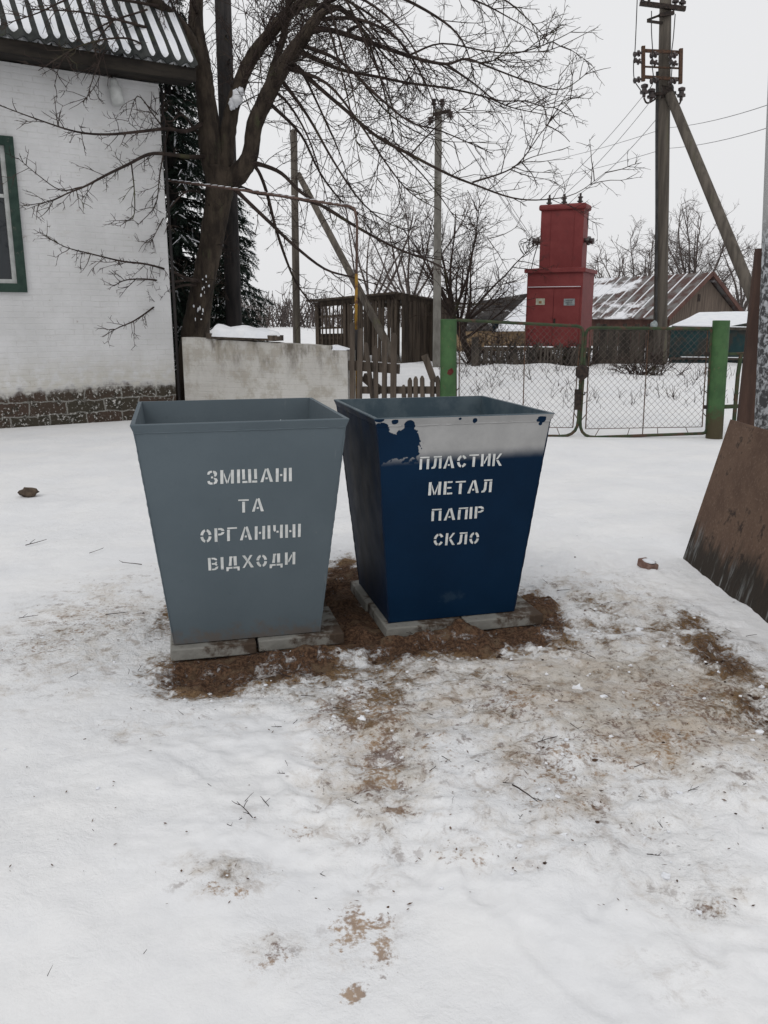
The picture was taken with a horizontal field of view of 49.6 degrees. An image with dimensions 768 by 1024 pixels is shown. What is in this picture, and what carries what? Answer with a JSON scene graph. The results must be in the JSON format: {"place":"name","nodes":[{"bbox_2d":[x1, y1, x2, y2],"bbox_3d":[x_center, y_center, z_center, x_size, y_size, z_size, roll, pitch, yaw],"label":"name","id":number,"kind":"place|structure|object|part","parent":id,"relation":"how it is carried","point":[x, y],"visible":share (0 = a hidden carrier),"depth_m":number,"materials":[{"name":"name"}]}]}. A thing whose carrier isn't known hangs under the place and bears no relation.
{"place":"outdoors","nodes":[
{"label":"outdoors","id":0,"kind":"place"},
{"bbox_2d":[0,317,767,1023],"bbox_3d":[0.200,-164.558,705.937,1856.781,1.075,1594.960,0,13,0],"label":"snowy ground","id":1,"kind":"structure","parent":0,"point":[274,927],"depth_m":2.77,"materials":[{"name":"white snow"}]},
{"bbox_2d":[17,487,38,496],"bbox_3d":[-3.047,-0.165,7.116,0.182,0.102,0.122,0,13,0],"label":"stone","id":2,"kind":"object","parent":1,"relation":"on","point":[28,492],"visible":0.94,"depth_m":7.09,"materials":[{"name":"brown stone"}]},
{"bbox_2d":[0,0,197,428],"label":"brick house","id":3,"kind":"structure","parent":1,"relation":"on","point":[61,363],"depth_m":11.62,"materials":[{"name":"white brick"}]},
{"bbox_2d":[0,135,27,291],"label":"window","id":4,"kind":"structure","parent":3,"relation":"in","point":[12,261],"depth_m":11.17,"materials":[{"name":"green paint"}]},
{"bbox_2d":[158,0,248,379],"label":"spruce tree","id":5,"kind":"object","parent":1,"relation":"on","point":[182,218],"visible":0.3,"depth_m":15.89,"materials":[{"name":"green plant"}]},
{"bbox_2d":[170,633,256,660],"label":"paving slab","id":6,"kind":"structure","parent":1,"relation":"on","point":[211,649],"depth_m":3.75,"materials":[{"name":"concrete"}]},
{"bbox_2d":[130,398,348,644],"bbox_3d":[-0.703,0.013,4.019,0.900,1.017,0.975,-3,14,-14],"label":"waste bin","id":7,"kind":"object","parent":6,"relation":"on","point":[241,495],"visible":1,"depth_m":3.63,"materials":[{"name":"grey metal"}]},
{"bbox_2d":[215,0,241,326],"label":"dark pole","id":8,"kind":"object","parent":1,"relation":"on","point":[232,280],"visible":0.53,"depth_m":14.71,"materials":[{"name":"brown wood"}]},
{"bbox_2d":[192,197,277,340],"bbox_3d":[-3.149,-4.591,16.821,2.188,4.546,2.073,-9,16,-32],"label":"spruce tree","id":9,"kind":"object","parent":1,"relation":"on","point":[244,269],"visible":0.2,"depth_m":16.61,"materials":[{"name":"green plant"}]},
{"bbox_2d":[232,800,252,817],"bbox_3d":[-0.431,0.910,2.554,0.046,0.014,0.096,-7,19,-27],"label":"twig","id":10,"kind":"object","parent":1,"relation":"on","point":[244,808],"visible":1,"depth_m":2.57,"materials":[{"name":"brown wood"}]},
{"bbox_2d":[168,179,357,396],"bbox_3d":[-1.835,-3.156,12.482,3.222,3.642,0.116,6,14,22],"label":"gas pipe","id":11,"kind":"object","parent":1,"relation":"on","point":[295,198],"visible":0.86,"depth_m":11.94,"materials":[{"name":"painted metal"},{"name":"snow"}]},
{"bbox_2d":[182,337,355,410],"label":"garden wall","id":12,"kind":"structure","parent":1,"relation":"on","point":[219,369],"depth_m":12.16,"materials":[{"name":"concrete"},{"name":"snow"}]},
{"bbox_2d":[206,324,283,340],"bbox_3d":[-2.041,-2.652,12.272,1.219,0.242,0.422,5,14,22],"label":"snow covered plank","id":13,"kind":"object","parent":12,"relation":"on","point":[240,332],"visible":1,"depth_m":12.12,"materials":[{"name":"grey wood"}]},
{"bbox_2d":[348,322,439,398],"bbox_3d":[0.181,-2.011,11.554,1.414,1.225,0.355,5,14,21],"label":"picket fence","id":14,"kind":"object","parent":12,"relation":"attached to","point":[373,388],"visible":0.81,"depth_m":11.49,"materials":[{"name":"brown wood"}]},
{"bbox_2d":[255,606,343,651],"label":"paving slab","id":15,"kind":"structure","parent":1,"relation":"on","point":[331,632],"depth_m":3.87,"materials":[{"name":"concrete"}]},
{"bbox_2d":[0,0,650,400],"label":"bare tree","id":16,"kind":"object","parent":1,"relation":"on","point":[216,156],"visible":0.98,"depth_m":12.21,"materials":[{"name":"brown plant"}]},
{"bbox_2d":[290,129,401,362],"bbox_3d":[-0.968,-6.971,22.521,4.593,6.860,0.251,12,18,42],"label":"utility pole","id":17,"kind":"object","parent":1,"relation":"on","point":[377,325],"visible":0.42,"depth_m":23.21,"materials":[{"name":"grey wood"}]},
{"bbox_2d":[350,580,372,611],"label":"paving slab","id":18,"kind":"structure","parent":1,"relation":"on","point":[363,598],"depth_m":4.47,"materials":[{"name":"concrete"}]},
{"bbox_2d":[312,156,441,317],"bbox_3d":[-0.251,-9.975,32.791,5.145,7.307,4.750,0,13,0],"label":"garden tree","id":19,"kind":"object","parent":1,"relation":"on","point":[360,266],"visible":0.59,"depth_m":32.31,"materials":[{"name":"brown plant"}]},
{"bbox_2d":[0,534,765,914],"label":"snow clods","id":20,"kind":"object","parent":1,"relation":"on","point":[664,874],"visible":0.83,"depth_m":3.35,"materials":[{"name":"white snow"}]},
{"bbox_2d":[9,537,767,913],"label":"leaf litter","id":21,"kind":"object","parent":1,"relation":"on","point":[467,751],"visible":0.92,"depth_m":2.87,"materials":[{"name":"brown plant"}]},
{"bbox_2d":[306,292,501,362],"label":"timber shed","id":22,"kind":"structure","parent":1,"relation":"on","point":[417,337],"depth_m":23.87,"materials":[{"name":"brown wood"}]},
{"bbox_2d":[324,188,492,296],"bbox_3d":[1.048,-10.768,37.033,7.385,6.731,5.845,0,13,0],"label":"garden tree","id":23,"kind":"object","parent":1,"relation":"on","point":[407,283],"visible":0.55,"depth_m":36.26,"materials":[{"name":"brown plant"}]},
{"bbox_2d":[368,602,459,636],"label":"paving slab","id":24,"kind":"structure","parent":1,"relation":"on","point":[386,628],"depth_m":4.02,"materials":[{"name":"concrete"}]},
{"bbox_2d":[334,396,554,622],"bbox_3d":[0.259,-0.042,4.272,0.858,1.007,0.900,-3,14,-14],"label":"waste bin","id":25,"kind":"object","parent":24,"relation":"on","point":[442,493],"visible":0.95,"depth_m":3.94,"materials":[{"name":"blue metal"}]},
{"bbox_2d":[83,557,767,907],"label":"soil crumbs","id":26,"kind":"object","parent":1,"relation":"on","point":[499,656],"visible":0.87,"depth_m":3.69,"materials":[{"name":"brown soil"}]},
{"bbox_2d":[428,98,452,366],"bbox_3d":[1.283,-6.315,19.642,0.592,6.299,0.298,0,13,0],"label":"utility pole","id":27,"kind":"object","parent":1,"relation":"on","point":[436,291],"visible":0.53,"depth_m":19.59,"materials":[{"name":"concrete"}]},
{"bbox_2d":[296,105,439,135],"bbox_3d":[-0.506,-9.893,21.128,0.257,0.243,5.917,-11,17,-39],"label":"wire","id":28,"kind":"object","parent":27,"relation":"attached to","point":[369,122],"visible":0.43,"depth_m":21.04,"materials":[{"name":"metal"}]},
{"bbox_2d":[448,114,530,237],"bbox_3d":[2.785,-8.485,21.296,0.011,2.598,5.277,9,16,33],"label":"wire","id":29,"kind":"object","parent":27,"relation":"attached to","point":[496,190],"visible":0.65,"depth_m":21.76,"materials":[{"name":"metal"}]},
{"bbox_2d":[452,120,529,238],"bbox_3d":[2.882,-8.324,21.334,0.011,2.367,5.171,8,15,31],"label":"wire","id":30,"kind":"object","parent":27,"relation":"attached to","point":[488,179],"visible":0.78,"depth_m":20.93,"materials":[{"name":"metal"}]},
{"bbox_2d":[452,104,532,238],"bbox_3d":[2.879,-8.542,21.283,0.011,2.615,5.175,8,15,31],"label":"wire","id":31,"kind":"object","parent":27,"relation":"attached to","point":[490,172],"visible":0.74,"depth_m":20.98,"materials":[{"name":"metal"}]},
{"bbox_2d":[440,319,456,396],"bbox_3d":[0.862,-1.683,11.180,0.233,1.772,0.222,0,13,0],"label":"gate post","id":32,"kind":"object","parent":1,"relation":"on","point":[448,336],"visible":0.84,"depth_m":11.01,"materials":[{"name":"green metal"}]},
{"bbox_2d":[456,319,584,436],"bbox_3d":[1.774,-1.776,11.093,1.718,1.566,0.042,1,13,4],"label":"gate leaf","id":33,"kind":"object","parent":32,"relation":"attached to","point":[553,325],"visible":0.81,"depth_m":11.02,"materials":[{"name":"metal"}]},
{"bbox_2d":[172,285,748,328],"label":"thicket","id":34,"kind":"object","parent":1,"relation":"on","point":[286,311],"visible":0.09,"depth_m":85.22,"materials":[{"name":"brown plant"}]},
{"bbox_2d":[374,172,558,358],"bbox_3d":[2.264,-6.333,21.942,5.099,5.103,4.430,0,13,0],"label":"orchard tree","id":35,"kind":"object","parent":1,"relation":"on","point":[450,306],"visible":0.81,"depth_m":21.96,"materials":[{"name":"brown plant"}]},
{"bbox_2d":[457,294,526,351],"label":"cottage","id":36,"kind":"structure","parent":1,"relation":"on","point":[513,329],"depth_m":31.27,"materials":[{"name":"grey wood"}]},
{"bbox_2d":[492,320,498,331],"bbox_3d":[4.129,-6.898,30.866,0.265,0.450,0.030,-7,15,-26],"label":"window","id":37,"kind":"structure","parent":36,"relation":"in","point":[493,325],"depth_m":30.85,"materials":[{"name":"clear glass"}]},
{"bbox_2d":[459,595,542,629],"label":"paving slab","id":38,"kind":"structure","parent":1,"relation":"on","point":[525,613],"depth_m":4.13,"materials":[{"name":"concrete"}]},
{"bbox_2d":[512,784,537,801],"bbox_3d":[0.445,0.886,2.625,0.007,0.017,0.129,-7,15,-28],"label":"twig","id":39,"kind":"object","parent":1,"relation":"on","point":[523,791],"visible":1,"depth_m":2.63,"materials":[{"name":"brown wood"}]},
{"bbox_2d":[471,337,593,365],"bbox_3d":[3.812,-3.996,21.239,3.294,0.920,0.272,-2,13,-10],"label":"picket fence","id":40,"kind":"object","parent":1,"relation":"on","point":[475,354],"visible":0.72,"depth_m":21.19,"materials":[{"name":"brown wood"}]},
{"bbox_2d":[457,322,608,365],"bbox_3d":[3.582,-4.377,22.012,4.771,1.333,1.835,0,13,0],"label":"brushwood","id":41,"kind":"object","parent":1,"relation":"on","point":[497,334],"visible":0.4,"depth_m":21.74,"materials":[{"name":"brown plant"}]},
{"bbox_2d":[519,193,597,359],"bbox_3d":[4.868,-6.481,23.722,2.116,4.835,1.640,6,15,24],"label":"transformer cabinet","id":42,"kind":"object","parent":1,"relation":"on","point":[566,297],"visible":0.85,"depth_m":23.13,"materials":[{"name":"red metal"}]},
{"bbox_3d":[4.376,-5.441,23.338,0.720,1.588,0.030,6,15,24],"label":"door","id":43,"kind":"part","parent":42,"relation":"part of","materials":[{"name":"red paint"}]},
{"bbox_3d":[5.035,-5.367,23.023,0.720,1.588,0.058,6,15,24],"label":"door","id":44,"kind":"part","parent":42,"relation":"part of","materials":[{"name":"red paint"}]},
{"bbox_2d":[581,120,655,192],"bbox_3d":[6.049,-9.211,21.706,0.013,1.455,2.385,-9,16,-33],"label":"wire","id":45,"kind":"object","parent":42,"relation":"attached to","point":[623,155],"visible":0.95,"depth_m":21.41,"materials":[{"name":"metal"}]},
{"bbox_2d":[432,334,734,408],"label":"dry weeds","id":46,"kind":"object","parent":1,"relation":"on","point":[666,389],"visible":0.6,"depth_m":16.70,"materials":[{"name":"brown plant"}]},
{"bbox_2d":[586,235,636,278],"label":"garden tree","id":47,"kind":"object","parent":1,"relation":"on","point":[597,264],"visible":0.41,"depth_m":43.81,"materials":[{"name":"brown plant"}]},
{"bbox_2d":[494,271,743,346],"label":"tin roof barn","id":48,"kind":"structure","parent":1,"relation":"on","point":[621,301],"depth_m":34.74,"materials":[{"name":"metal"}]},
{"bbox_2d":[592,323,670,363],"bbox_3d":[6.706,-4.517,22.529,2.530,1.183,0.082,-5,14,-21],"label":"picket fence","id":49,"kind":"object","parent":1,"relation":"on","point":[634,334],"visible":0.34,"depth_m":22.38,"materials":[{"name":"brown wood"}]},
{"bbox_2d":[586,215,692,277],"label":"garden tree","id":50,"kind":"object","parent":1,"relation":"on","point":[646,270],"visible":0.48,"depth_m":44.54,"materials":[{"name":"brown plant"}]},
{"bbox_2d":[637,557,658,569],"bbox_3d":[1.632,0.324,5.146,0.065,0.074,0.125,-6,15,-24],"label":"brick piece","id":51,"kind":"object","parent":1,"relation":"on","point":[646,563],"visible":0.89,"depth_m":5.11,"materials":[{"name":"brown brick"}]},
{"bbox_2d":[604,347,701,375],"bbox_3d":[5.869,-3.326,18.313,1.997,0.693,1.238,-3,13,-11],"label":"shrub","id":52,"kind":"object","parent":1,"relation":"on","point":[655,364],"visible":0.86,"depth_m":18.27,"materials":[{"name":"brown plant"}]},
{"bbox_2d":[633,0,751,364],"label":"utility pole","id":53,"kind":"object","parent":1,"relation":"on","point":[665,94],"visible":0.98,"depth_m":20.43,"materials":[{"name":"grey wood"}]},
{"bbox_2d":[394,105,766,191],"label":"wire","id":54,"kind":"object","parent":53,"relation":"attached to","point":[620,142],"visible":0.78,"depth_m":27.20,"materials":[{"name":"metal"}]},
{"bbox_2d":[395,128,765,207],"bbox_3d":[5.353,-14.329,36.607,1.749,3.289,43.273,-3,13,-11],"label":"wire","id":55,"kind":"object","parent":53,"relation":"attached to","point":[617,162],"visible":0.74,"depth_m":27.75,"materials":[{"name":"metal"}]},
{"bbox_2d":[550,97,641,194],"bbox_3d":[5.475,-9.507,21.823,0.016,1.981,2.920,-10,16,-36],"label":"wire","id":56,"kind":"object","parent":53,"relation":"attached to","point":[599,146],"visible":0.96,"depth_m":21.62,"materials":[{"name":"metal"}]},
{"bbox_2d":[565,102,649,193],"bbox_3d":[5.764,-9.431,21.750,0.016,1.865,2.669,-9,16,-35],"label":"wire","id":57,"kind":"object","parent":53,"relation":"attached to","point":[610,149],"visible":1,"depth_m":21.58,"materials":[{"name":"metal"}]},
{"bbox_2d":[636,188,759,284],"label":"garden tree","id":58,"kind":"object","parent":1,"relation":"on","point":[692,259],"visible":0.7,"depth_m":45.96,"materials":[{"name":"brown plant"}]},
{"bbox_2d":[669,325,745,362],"bbox_3d":[9.612,-4.630,23.338,3.540,1.214,0.181,-3,14,-14],"label":"board fence","id":59,"kind":"object","parent":1,"relation":"on","point":[737,334],"visible":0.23,"depth_m":23.13,"materials":[{"name":"teal paint"}]},
{"bbox_2d":[668,311,747,357],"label":"outhouse","id":60,"kind":"structure","parent":1,"relation":"on","point":[737,318],"depth_m":26.71,"materials":[{"name":"white wood"}]},
{"bbox_2d":[704,320,729,438],"bbox_3d":[4.340,-1.617,10.934,0.338,1.759,0.216,0,13,0],"label":"gate post","id":61,"kind":"object","parent":1,"relation":"on","point":[718,368],"visible":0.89,"depth_m":10.82,"materials":[{"name":"green metal"}]},
{"bbox_2d":[574,326,712,436],"bbox_3d":[3.421,-1.694,10.975,1.784,1.477,0.071,1,13,4],"label":"gate leaf","id":62,"kind":"object","parent":61,"relation":"attached to","point":[582,372],"visible":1,"depth_m":10.98,"materials":[{"name":"metal"}]},
{"bbox_2d":[725,352,743,420],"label":"side gate","id":63,"kind":"structure","parent":61,"relation":"attached to","point":[734,405],"depth_m":10.89,"materials":[{"name":"metal"}]},
{"bbox_2d":[683,419,767,622],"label":"chipboard sheet","id":64,"kind":"object","parent":1,"relation":"on","point":[726,551],"visible":0.89,"depth_m":4.74,"materials":[{"name":"brown wood"}]},
{"bbox_2d":[708,226,758,310],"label":"garden tree","id":65,"kind":"object","parent":1,"relation":"on","point":[740,301],"visible":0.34,"depth_m":48.26,"materials":[{"name":"brown plant"}]},
{"bbox_2d":[737,248,761,425],"bbox_3d":[2.420,-0.697,5.538,0.161,2.027,0.119,0,13,0],"label":"wooden stake","id":66,"kind":"object","parent":1,"relation":"on","point":[746,408],"visible":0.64,"depth_m":5.45,"materials":[{"name":"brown wood"}]},
{"bbox_2d":[754,90,767,429],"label":"concrete pole","id":67,"kind":"object","parent":1,"relation":"on","point":[761,409],"visible":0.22,"depth_m":5.58,"materials":[{"name":"grey concrete"}]},
{"bbox_2d":[161,0,767,316],"label":"sky","id":68,"kind":"structure","parent":0,"point":[724,43],"materials":[{"name":"white"}]}
]}

